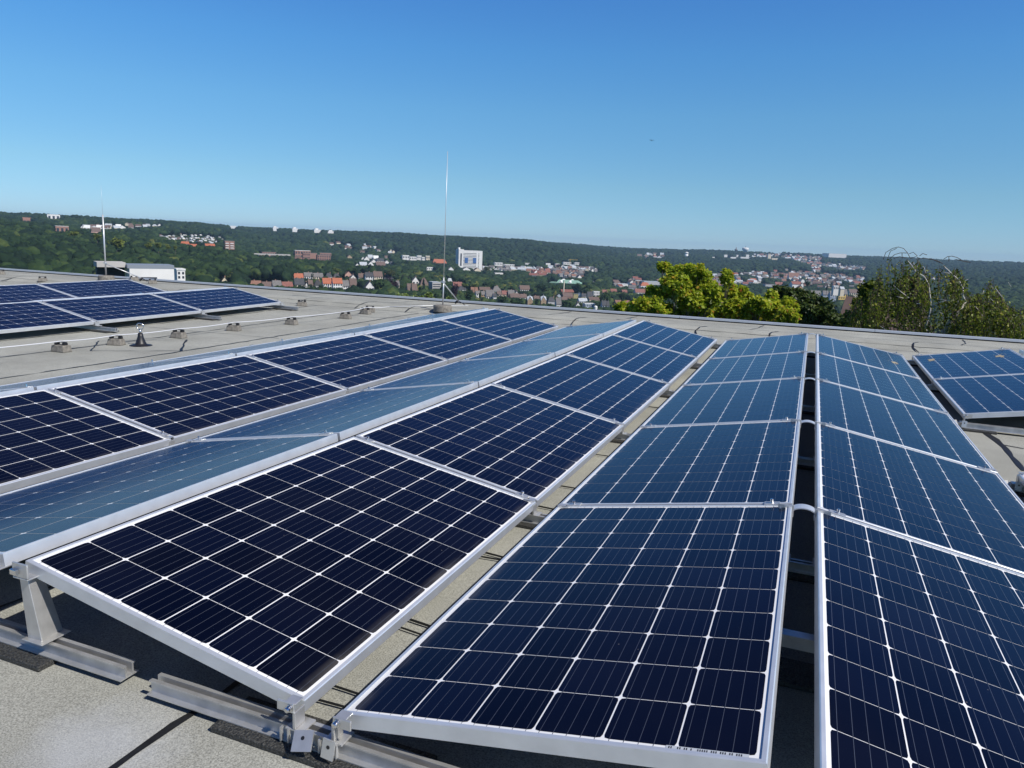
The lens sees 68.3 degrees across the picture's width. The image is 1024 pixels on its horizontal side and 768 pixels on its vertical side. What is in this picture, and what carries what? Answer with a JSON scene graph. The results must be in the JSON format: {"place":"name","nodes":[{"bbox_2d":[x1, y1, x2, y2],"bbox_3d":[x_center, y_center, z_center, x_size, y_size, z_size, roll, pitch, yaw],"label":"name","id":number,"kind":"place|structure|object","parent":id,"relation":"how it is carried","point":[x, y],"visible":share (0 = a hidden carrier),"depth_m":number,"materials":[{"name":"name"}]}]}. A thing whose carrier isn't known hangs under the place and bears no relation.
{"place":"outdoors","nodes":[
{"label":"outdoors","id":0,"kind":"place"},
{"bbox_2d":[0,0,1023,261],"label":"sky","id":1,"kind":"structure","parent":0,"point":[849,127],"materials":[{"name":"blue"}]},
{"bbox_2d":[112,226,936,303],"bbox_3d":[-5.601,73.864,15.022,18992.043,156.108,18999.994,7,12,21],"label":"terrain","id":2,"kind":"structure","parent":0,"point":[176,236],"depth_m":1553.09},
{"bbox_2d":[107,237,126,249],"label":"tree","id":3,"kind":"object","parent":2,"relation":"on","point":[116,243],"visible":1,"depth_m":609.65,"materials":[{"name":"green plant"}]},
{"bbox_2d":[93,261,173,279],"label":"pavilion","id":4,"kind":"structure","parent":2,"relation":"on","point":[159,271],"depth_m":125.61,"materials":[{"name":"silver metal"}]},
{"bbox_2d":[174,268,185,280],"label":"house","id":5,"kind":"structure","parent":2,"relation":"on","point":[179,273],"depth_m":234.39,"materials":[{"name":"white"}]},
{"bbox_2d":[0,219,388,294],"bbox_3d":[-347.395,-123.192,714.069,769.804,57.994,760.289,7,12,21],"label":"forest","id":6,"kind":"object","parent":2,"relation":"on","point":[31,246],"visible":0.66,"depth_m":645.65,"materials":[{"name":"green plant"}]},
{"bbox_2d":[223,240,234,249],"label":"apartment tower","id":7,"kind":"structure","parent":2,"relation":"on","point":[229,245],"depth_m":1151.74,"materials":[{"name":"brick"}]},
{"bbox_2d":[293,277,304,286],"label":"house","id":8,"kind":"structure","parent":2,"relation":"on","point":[297,281],"depth_m":648.93,"materials":[{"name":"stone"}]},
{"bbox_2d":[294,250,310,259],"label":"brick block","id":9,"kind":"structure","parent":2,"relation":"on","point":[298,252],"depth_m":1279.47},
{"bbox_2d":[316,255,330,259],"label":"brick block","id":10,"kind":"structure","parent":2,"relation":"on","point":[323,257],"depth_m":1386.92,"materials":[{"name":"red brick"}]},
{"bbox_2d":[321,277,331,287],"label":"house","id":11,"kind":"structure","parent":2,"relation":"on","point":[326,282],"depth_m":654.64,"materials":[{"name":"brick"}]},
{"bbox_2d":[331,277,342,287],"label":"house","id":12,"kind":"structure","parent":2,"relation":"on","point":[337,282],"depth_m":648.57,"materials":[{"name":"brick"}]},
{"bbox_2d":[373,270,382,279],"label":"house","id":13,"kind":"structure","parent":2,"relation":"on","point":[378,274],"depth_m":822.43,"materials":[{"name":"brick"}]},
{"bbox_2d":[395,292,450,298],"bbox_3d":[-2.198,6.068,17.413,1.258,16.383,0.880,0,11,-11],"label":"tree","id":14,"kind":"object","parent":2,"relation":"on","point":[428,295],"visible":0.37,"depth_m":15.56,"materials":[{"name":"green plant"}]},
{"bbox_2d":[428,281,440,288],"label":"apartment block","id":15,"kind":"structure","parent":2,"relation":"on","point":[434,284],"depth_m":808.24,"materials":[{"name":"concrete"}]},
{"bbox_2d":[450,283,458,299],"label":"tree","id":16,"kind":"object","parent":2,"relation":"on","point":[454,290],"visible":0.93,"depth_m":634.27,"materials":[{"name":"green plant"}]},
{"bbox_2d":[464,289,473,300],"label":"tree","id":17,"kind":"object","parent":2,"relation":"on","point":[468,294],"visible":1,"depth_m":635.40,"materials":[{"name":"green plant"}]},
{"bbox_2d":[455,247,482,269],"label":"tower block","id":18,"kind":"structure","parent":2,"relation":"on","point":[469,259],"depth_m":1658.51,"materials":[{"name":"white concrete"}]},
{"bbox_2d":[0,268,1023,767],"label":"flat roof building","id":19,"kind":"structure","parent":2,"relation":"on","point":[58,714],"depth_m":2.65,"materials":[{"name":"concrete"}]},
{"bbox_2d":[0,283,76,302],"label":"solar panel","id":20,"kind":"object","parent":19,"relation":"on","point":[20,293],"visible":0.82,"depth_m":11.23,"materials":[{"name":"blue glass"}]},
{"bbox_2d":[51,342,71,352],"bbox_3d":[-4.508,-0.373,7.552,0.162,0.101,0.108,6,11,16],"label":"wire holder","id":21,"kind":"object","parent":19,"relation":"on","point":[64,347],"visible":1,"depth_m":7.52,"materials":[{"name":"concrete"}]},
{"bbox_2d":[0,306,388,347],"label":"conductor wire","id":22,"kind":"object","parent":21,"relation":"on","point":[178,328],"visible":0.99,"depth_m":8.74,"materials":[{"name":"silver metal"}]},
{"bbox_2d":[0,561,138,681],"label":"panel support","id":23,"kind":"object","parent":19,"relation":"on","point":[38,643],"visible":0.86,"depth_m":2.19,"materials":[{"name":"metal"}]},
{"bbox_2d":[27,292,143,301],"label":"solar panel","id":24,"kind":"object","parent":19,"relation":"on","point":[85,297],"visible":0.16,"depth_m":10.10,"materials":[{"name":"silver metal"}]},
{"bbox_2d":[73,321,118,332],"bbox_3d":[-5.088,-0.707,9.133,0.820,0.111,0.180,7,12,21],"label":"mounting rail","id":25,"kind":"object","parent":19,"relation":"on","point":[97,327],"visible":0.97,"depth_m":9.06,"materials":[{"name":"metal"}]},
{"bbox_2d":[0,301,95,333],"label":"solar panel","id":26,"kind":"object","parent":25,"relation":"on","point":[25,316],"visible":1,"depth_m":8.79,"materials":[{"name":"blue glass"}]},
{"bbox_2d":[39,293,201,323],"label":"solar panel","id":27,"kind":"object","parent":25,"relation":"on","point":[109,309],"visible":0.99,"depth_m":9.93,"materials":[{"name":"blue glass"}]},
{"bbox_2d":[40,279,167,296],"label":"solar panel","id":28,"kind":"object","parent":19,"relation":"on","point":[100,288],"visible":0.81,"depth_m":12.39,"materials":[{"name":"blue glass"}]},
{"bbox_2d":[106,335,125,345],"bbox_3d":[-4.258,-0.471,8.122,0.162,0.101,0.107,3,11,4],"label":"wire holder","id":29,"kind":"object","parent":19,"relation":"on","point":[118,341],"visible":1,"depth_m":8.08,"materials":[{"name":"concrete"}]},
{"bbox_2d":[98,193,147,281],"bbox_3d":[-8.041,-3.057,15.517,0.931,1.929,0.319,-4,12,-30],"label":"lightning mast","id":30,"kind":"object","parent":19,"relation":"on","point":[106,277],"visible":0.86,"depth_m":15.43,"materials":[{"name":"metal"}]},
{"bbox_2d":[129,323,151,346],"bbox_3d":[-4.006,-0.538,8.140,0.230,0.248,0.230,7,12,21],"label":"ring anchor","id":31,"kind":"object","parent":19,"relation":"on","point":[140,341],"visible":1,"depth_m":8.12,"materials":[{"name":"black metal"}]},
{"bbox_2d":[139,436,191,454],"bbox_3d":[-1.875,0.352,4.227,0.650,0.129,0.147,7,12,21],"label":"panel support","id":32,"kind":"object","parent":19,"relation":"on","point":[171,442],"visible":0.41,"depth_m":4.19,"materials":[{"name":"metal"}]},
{"bbox_2d":[0,388,170,493],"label":"solar panel","id":33,"kind":"object","parent":32,"relation":"on","point":[45,434],"visible":1,"depth_m":3.96,"materials":[{"name":"blue glass"}]},
{"bbox_2d":[0,429,337,565],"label":"solar panel","id":34,"kind":"object","parent":32,"relation":"on","point":[39,518],"visible":1,"depth_m":3.07,"materials":[{"name":"blue glass"}]},
{"bbox_2d":[170,329,187,338],"bbox_3d":[-3.892,-0.589,8.817,0.162,0.101,0.108,5,11,13],"label":"wire holder","id":35,"kind":"object","parent":19,"relation":"on","point":[181,334],"visible":0.99,"depth_m":8.78,"materials":[{"name":"concrete"}]},
{"bbox_2d":[180,311,221,320],"bbox_3d":[-4.453,-0.988,10.706,0.820,0.111,0.180,7,12,21],"label":"mounting rail","id":36,"kind":"object","parent":19,"relation":"on","point":[203,316],"visible":0.94,"depth_m":10.64,"materials":[{"name":"metal"}]},
{"bbox_2d":[150,287,280,312],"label":"solar panel","id":37,"kind":"object","parent":36,"relation":"on","point":[215,300],"visible":0.99,"depth_m":11.52,"materials":[{"name":"blue glass"}]},
{"bbox_2d":[226,322,241,330],"bbox_3d":[-3.540,-0.730,9.611,0.162,0.101,0.108,3,11,4],"label":"wire holder","id":38,"kind":"object","parent":19,"relation":"on","point":[231,327],"visible":0.99,"depth_m":9.57,"materials":[{"name":"concrete"}]},
{"bbox_2d":[262,302,298,310],"bbox_3d":[-3.819,-1.278,12.278,0.820,0.111,0.180,7,12,21],"label":"mounting rail","id":39,"kind":"object","parent":19,"relation":"on","point":[283,307],"visible":0.94,"depth_m":12.20,"materials":[{"name":"metal"}]},
{"bbox_2d":[285,317,298,324],"bbox_3d":[-3.046,-0.872,10.436,0.162,0.101,0.108,6,11,16],"label":"wire holder","id":40,"kind":"object","parent":19,"relation":"on","point":[289,321],"visible":1,"depth_m":10.40,"materials":[{"name":"concrete"}]},
{"bbox_2d":[147,672,458,767],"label":"panel support","id":41,"kind":"object","parent":19,"relation":"on","point":[284,728],"visible":1,"depth_m":1.87,"materials":[{"name":"metal"}]},
{"bbox_2d":[318,699,346,707],"bbox_3d":[-0.412,0.862,2.024,1.001,0.036,0.028,7,12,21],"label":"cable","id":42,"kind":"object","parent":19,"relation":"on","point":[332,703],"visible":0.11,"depth_m":2.05,"materials":[{"name":"black plastic"}]},
{"bbox_2d":[321,387,364,401],"bbox_3d":[-1.241,0.088,5.804,0.650,0.129,0.147,7,12,21],"label":"panel support","id":43,"kind":"object","parent":19,"relation":"on","point":[347,391],"visible":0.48,"depth_m":5.77,"materials":[{"name":"metal"}]},
{"bbox_2d":[48,354,346,443],"bbox_3d":[-2.015,0.038,5.161,0.990,0.062,1.728,17,15,19],"label":"solar panel","id":44,"kind":"object","parent":43,"relation":"on","point":[181,403],"visible":0.99,"depth_m":4.96,"materials":[{"name":"blue glass"}]},
{"bbox_2d":[192,379,477,440],"bbox_3d":[-1.006,0.154,4.786,0.990,0.062,1.728,-4,7,22],"label":"solar panel","id":45,"kind":"object","parent":43,"relation":"on","point":[348,415],"visible":0.97,"depth_m":4.57,"materials":[{"name":"blue glass"}]},
{"bbox_2d":[246,334,447,392],"bbox_3d":[-1.382,-0.230,6.737,0.990,0.062,1.728,17,15,18],"label":"solar panel","id":46,"kind":"object","parent":43,"relation":"on","point":[354,363],"visible":0.99,"depth_m":6.58,"materials":[{"name":"blue glass"}]},
{"bbox_2d":[433,151,464,312],"bbox_3d":[-0.995,-2.543,12.754,0.318,2.579,1.109,5,11,15],"label":"lightning mast","id":47,"kind":"object","parent":19,"relation":"on","point":[443,307],"visible":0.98,"depth_m":12.49,"materials":[{"name":"metal"}]},
{"bbox_2d":[515,498,567,529],"bbox_3d":[0.108,0.583,3.469,0.720,0.129,0.147,7,12,21],"label":"panel support","id":48,"kind":"object","parent":19,"relation":"on","point":[533,519],"visible":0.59,"depth_m":3.44,"materials":[{"name":"metal"}]},
{"bbox_2d":[25,436,535,710],"bbox_3d":[-0.648,0.529,2.830,0.990,0.062,1.728,17,15,19],"label":"solar panel","id":49,"kind":"object","parent":48,"relation":"on","point":[312,578],"visible":1,"depth_m":2.47,"materials":[{"name":"blue glass"}]},
{"bbox_2d":[344,498,791,767],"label":"solar panel","id":50,"kind":"object","parent":48,"relation":"on","point":[645,635],"visible":0.98,"depth_m":2.02,"materials":[{"name":"blue glass"}]},
{"bbox_2d":[610,423,646,443],"bbox_3d":[0.742,0.319,5.046,0.720,0.129,0.147,7,12,21],"label":"panel support","id":51,"kind":"object","parent":19,"relation":"on","point":[622,437],"visible":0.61,"depth_m":5.01,"materials":[{"name":"metal"}]},
{"bbox_2d":[356,383,623,506],"bbox_3d":[-0.015,0.270,4.407,0.990,0.062,1.728,17,15,19],"label":"solar panel","id":52,"kind":"object","parent":51,"relation":"on","point":[500,436],"visible":0.98,"depth_m":4.18,"materials":[{"name":"blue glass"}]},
{"bbox_2d":[561,416,799,505],"bbox_3d":[0.989,0.388,4.020,0.990,0.062,1.728,-4,7,22],"label":"solar panel","id":53,"kind":"object","parent":51,"relation":"on","point":[748,463],"visible":0.99,"depth_m":3.78,"materials":[{"name":"blue glass"}]},
{"bbox_2d":[660,382,687,397],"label":"panel support","id":54,"kind":"object","parent":19,"relation":"on","point":[668,393],"visible":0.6,"depth_m":6.58,"materials":[{"name":"metal"}]},
{"bbox_2d":[491,353,669,428],"bbox_3d":[0.618,0.001,5.982,0.990,0.062,1.728,17,15,18],"label":"solar panel","id":55,"kind":"object","parent":54,"relation":"on","point":[574,382],"visible":0.97,"depth_m":5.82,"materials":[{"name":"blue glass"}]},
{"bbox_2d":[565,334,697,385],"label":"solar panel","id":56,"kind":"object","parent":54,"relation":"on","point":[617,351],"visible":0.99,"depth_m":7.43,"materials":[{"name":"blue glass"}]},
{"bbox_2d":[641,375,803,426],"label":"solar panel","id":57,"kind":"object","parent":54,"relation":"on","point":[745,401],"visible":0.98,"depth_m":5.42,"materials":[{"name":"blue glass"}]},
{"bbox_2d":[684,350,806,384],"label":"solar panel","id":58,"kind":"object","parent":54,"relation":"on","point":[755,367],"visible":0.98,"depth_m":7.04,"materials":[{"name":"blue glass"}]},
{"bbox_2d":[690,357,712,368],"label":"panel support","id":59,"kind":"object","parent":19,"relation":"on","point":[696,365],"visible":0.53,"depth_m":8.15,"materials":[{"name":"metal"}]},
{"bbox_2d":[612,320,716,359],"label":"solar panel","id":60,"kind":"object","parent":59,"relation":"on","point":[649,332],"visible":0.99,"depth_m":9.03,"materials":[{"name":"blue glass"}]},
{"bbox_2d":[709,332,807,357],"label":"solar panel","id":61,"kind":"object","parent":59,"relation":"on","point":[731,347],"visible":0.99,"depth_m":8.64,"materials":[{"name":"blue glass"}]},
{"bbox_2d":[777,628,813,693],"bbox_3d":[0.857,0.826,2.303,0.600,0.139,0.150,7,12,21],"label":"panel support","id":62,"kind":"object","parent":19,"relation":"on","point":[795,674],"visible":0.13,"depth_m":2.28,"materials":[{"name":"metal"}]},
{"bbox_2d":[778,503,831,583],"bbox_3d":[1.162,0.625,3.040,0.760,0.298,0.150,7,12,21],"label":"panel support","id":63,"kind":"object","parent":19,"relation":"on","point":[799,570],"visible":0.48,"depth_m":3.02,"materials":[{"name":"metal"}]},
{"bbox_2d":[814,509,1023,767],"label":"solar panel","id":64,"kind":"object","parent":63,"relation":"on","point":[918,654],"visible":0.99,"depth_m":1.99,"materials":[{"name":"blue glass"}]},
{"bbox_2d":[815,422,1023,574],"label":"solar panel","id":65,"kind":"object","parent":63,"relation":"on","point":[976,513],"visible":0.99,"depth_m":3.47,"materials":[{"name":"blue glass"}]},
{"bbox_2d":[791,419,825,470],"bbox_3d":[1.795,0.361,4.616,0.760,0.298,0.150,7,12,21],"label":"panel support","id":66,"kind":"object","parent":19,"relation":"on","point":[805,463],"visible":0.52,"depth_m":4.60,"materials":[{"name":"metal"}]},
{"bbox_2d":[797,376,822,414],"bbox_3d":[2.429,0.088,6.191,0.760,0.298,0.150,7,12,21],"label":"panel support","id":67,"kind":"object","parent":19,"relation":"on","point":[809,410],"visible":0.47,"depth_m":6.17,"materials":[{"name":"metal"}]},
{"bbox_2d":[801,350,821,380],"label":"panel support","id":68,"kind":"object","parent":19,"relation":"on","point":[810,375],"visible":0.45,"depth_m":7.75,"materials":[{"name":"metal"}]},
{"bbox_2d":[899,354,918,366],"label":"panel support","id":69,"kind":"object","parent":19,"relation":"on","point":[912,362],"visible":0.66,"depth_m":8.97,"materials":[{"name":"metal"}]},
{"bbox_2d":[912,347,1023,381],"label":"solar panel","id":70,"kind":"object","parent":69,"relation":"on","point":[1002,361],"visible":1,"depth_m":7.99,"materials":[{"name":"blue glass"}]},
{"bbox_2d":[917,377,940,392],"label":"panel support","id":71,"kind":"object","parent":19,"relation":"on","point":[932,387],"visible":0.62,"depth_m":7.40,"materials":[{"name":"metal"}]},
{"bbox_2d":[815,334,920,378],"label":"solar panel","id":72,"kind":"object","parent":71,"relation":"on","point":[896,362],"visible":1,"depth_m":8.26,"materials":[{"name":"blue glass"}]},
{"bbox_2d":[932,374,1023,418],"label":"solar panel","id":73,"kind":"object","parent":71,"relation":"on","point":[989,396],"visible":0.99,"depth_m":6.46,"materials":[{"name":"blue glass"}]},
{"bbox_2d":[943,411,1023,434],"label":"panel support","id":74,"kind":"object","parent":19,"relation":"on","point":[963,424],"visible":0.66,"depth_m":5.77,"materials":[{"name":"metal"}]},
{"bbox_2d":[815,352,948,413],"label":"solar panel","id":75,"kind":"object","parent":74,"relation":"on","point":[912,389],"visible":0.98,"depth_m":6.66,"materials":[{"name":"blue glass"}]},
{"bbox_2d":[987,468,1023,496],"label":"panel support","id":76,"kind":"object","parent":19,"relation":"on","point":[1017,487],"visible":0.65,"depth_m":4.26,"materials":[{"name":"metal"}]},
{"bbox_2d":[815,378,997,472],"bbox_3d":[2.614,0.235,5.216,0.990,0.062,1.728,17,15,18],"label":"solar panel","id":77,"kind":"object","parent":76,"relation":"on","point":[938,432],"visible":0.99,"depth_m":5.04,"materials":[{"name":"blue glass"}]},
{"bbox_2d":[0,211,1023,285],"bbox_3d":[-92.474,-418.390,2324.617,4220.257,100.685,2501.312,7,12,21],"label":"forest","id":78,"kind":"object","parent":2,"relation":"on","point":[527,249],"visible":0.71,"depth_m":2344.74,"materials":[{"name":"green plant"}]},
{"bbox_2d":[0,216,1023,311],"bbox_3d":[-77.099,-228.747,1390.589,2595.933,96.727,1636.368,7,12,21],"label":"forest","id":79,"kind":"object","parent":2,"relation":"on","point":[603,276],"visible":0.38,"depth_m":1533.14,"materials":[{"name":"green plant"}]},
{"bbox_2d":[534,283,548,291],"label":"tree","id":80,"kind":"object","parent":2,"relation":"on","point":[542,287],"visible":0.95,"depth_m":940.67,"materials":[{"name":"green plant"}]},
{"bbox_2d":[550,279,581,283],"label":"sports hall","id":81,"kind":"structure","parent":2,"relation":"on","point":[572,281],"depth_m":1276.01,"materials":[{"name":"white"}]},
{"bbox_2d":[329,241,865,289],"bbox_3d":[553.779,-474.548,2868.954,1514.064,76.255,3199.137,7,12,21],"label":"distant houses","id":82,"kind":"structure","parent":2,"relation":"on","point":[632,283],"depth_m":2140.94,"materials":[{"name":"stone"}]},
{"bbox_2d":[612,260,725,317],"bbox_3d":[4.390,5.205,24.756,3.549,18.275,3.031,7,12,21],"label":"tree","id":83,"kind":"object","parent":2,"relation":"on","point":[692,289],"visible":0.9,"depth_m":22.64,"materials":[{"name":"green plant"}]},
{"bbox_2d":[378,267,1023,338],"bbox_3d":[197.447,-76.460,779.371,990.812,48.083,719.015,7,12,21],"label":"forest","id":84,"kind":"object","parent":2,"relation":"on","point":[391,289],"visible":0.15,"depth_m":914.27,"materials":[{"name":"green plant"}]},
{"bbox_2d":[715,267,801,323],"bbox_3d":[7.304,5.305,25.714,3.202,18.327,2.958,7,12,21],"label":"tree","id":85,"kind":"object","parent":2,"relation":"on","point":[741,302],"visible":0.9,"depth_m":23.40,"materials":[{"name":"green plant"}]},
{"bbox_2d":[772,284,842,326],"bbox_3d":[14.189,4.314,38.817,3.854,18.693,3.955,7,12,21],"label":"tree","id":86,"kind":"object","parent":2,"relation":"on","point":[815,309],"visible":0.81,"depth_m":36.01,"materials":[{"name":"green plant"}]},
{"bbox_2d":[822,253,846,257],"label":"exhibition hall","id":87,"kind":"structure","parent":2,"relation":"on","point":[832,255],"depth_m":3928.38,"materials":[{"name":"white"}]},
{"bbox_2d":[837,279,891,328],"bbox_3d":[12.221,5.350,28.579,1.649,18.642,3.533,7,12,21],"label":"tree","id":88,"kind":"object","parent":2,"relation":"on","point":[864,288],"visible":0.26,"depth_m":25.76,"materials":[{"name":"green plant"}]},
{"bbox_2d":[841,296,924,331],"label":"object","id":89,"kind":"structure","parent":2,"relation":"on","point":[847,302],"depth_m":86.07,"materials":[{"name":"green plant"}]},
{"bbox_2d":[889,276,932,332],"bbox_3d":[17.022,5.111,31.595,4.583,19.121,2.901,7,12,21],"label":"tree","id":90,"kind":"object","parent":2,"relation":"on","point":[913,287],"visible":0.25,"depth_m":29.66,"materials":[{"name":"green plant"}]},
{"bbox_2d":[844,247,1023,339],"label":"weeping birch","id":91,"kind":"object","parent":2,"relation":"on","point":[1006,322],"visible":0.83,"depth_m":16.87,"materials":[{"name":"green plant"}]},
{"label":"panel support","id":92,"kind":"object","parent":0,"visible":0},
{"bbox_2d":[364,319,512,362],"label":"solar panel","id":93,"kind":"object","parent":92,"relation":"on","point":[450,342],"visible":0.99,"depth_m":8.18,"materials":[{"name":"blue glass"}]},
{"bbox_2d":[363,351,554,389],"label":"solar panel","id":94,"kind":"object","parent":92,"relation":"on","point":[481,372],"visible":0.98,"depth_m":6.20,"materials":[{"name":"blue glass"}]},
{"bbox_2d":[463,332,602,359],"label":"solar panel","id":95,"kind":"object","parent":92,"relation":"on","point":[559,346],"visible":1,"depth_m":7.82,"materials":[{"name":"blue glass"}]},
{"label":"panel support","id":96,"kind":"object","parent":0,"visible":0},
{"bbox_2d":[440,308,557,342],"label":"solar panel","id":97,"kind":"object","parent":96,"relation":"on","point":[504,324],"visible":1,"depth_m":9.78,"materials":[{"name":"blue glass"}]},
{"bbox_2d":[523,319,636,340],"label":"solar panel","id":98,"kind":"object","parent":96,"relation":"on","point":[607,328],"visible":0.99,"depth_m":9.41,"materials":[{"name":"blue glass"}]},
{"bbox_3d":[-3.719,0.181,4.895,0.830,0.055,0.150,7,12,21],"label":"mounting rail","id":99,"kind":"object","parent":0,"visible":0},
{"bbox_2d":[0,384,33,395],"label":"solar panel","id":100,"kind":"object","parent":99,"relation":"on","point":[26,388],"visible":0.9,"depth_m":4.48,"materials":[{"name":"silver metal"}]},
{"bbox_3d":[-3.085,-0.083,6.471,0.830,0.055,0.150,7,12,21],"label":"mounting rail","id":101,"kind":"object","parent":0,"visible":0},
{"bbox_2d":[0,351,234,389],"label":"solar panel","id":102,"kind":"object","parent":101,"relation":"on","point":[45,383],"visible":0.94,"depth_m":5.41,"materials":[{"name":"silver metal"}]},
{"bbox_3d":[-2.452,-0.355,8.046,0.830,0.055,0.150,7,12,21],"label":"mounting rail","id":103,"kind":"object","parent":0,"visible":0},
{"bbox_2d":[147,331,353,362],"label":"solar panel","id":104,"kind":"object","parent":103,"relation":"on","point":[245,350],"visible":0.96,"depth_m":6.99,"materials":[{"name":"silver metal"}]},
{"bbox_3d":[-1.818,-0.636,9.619,0.830,0.055,0.150,7,12,21],"label":"mounting rail","id":105,"kind":"object","parent":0,"visible":0},
{"bbox_2d":[287,317,432,339],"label":"solar panel","id":106,"kind":"object","parent":105,"relation":"on","point":[364,329],"visible":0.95,"depth_m":8.61,"materials":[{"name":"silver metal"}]},
{"bbox_3d":[-1.183,-0.927,11.190,0.830,0.055,0.150,7,12,21],"label":"mounting rail","id":107,"kind":"object","parent":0,"visible":0},
{"bbox_2d":[374,307,487,324],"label":"solar panel","id":108,"kind":"object","parent":107,"relation":"on","point":[441,315],"visible":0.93,"depth_m":10.19,"materials":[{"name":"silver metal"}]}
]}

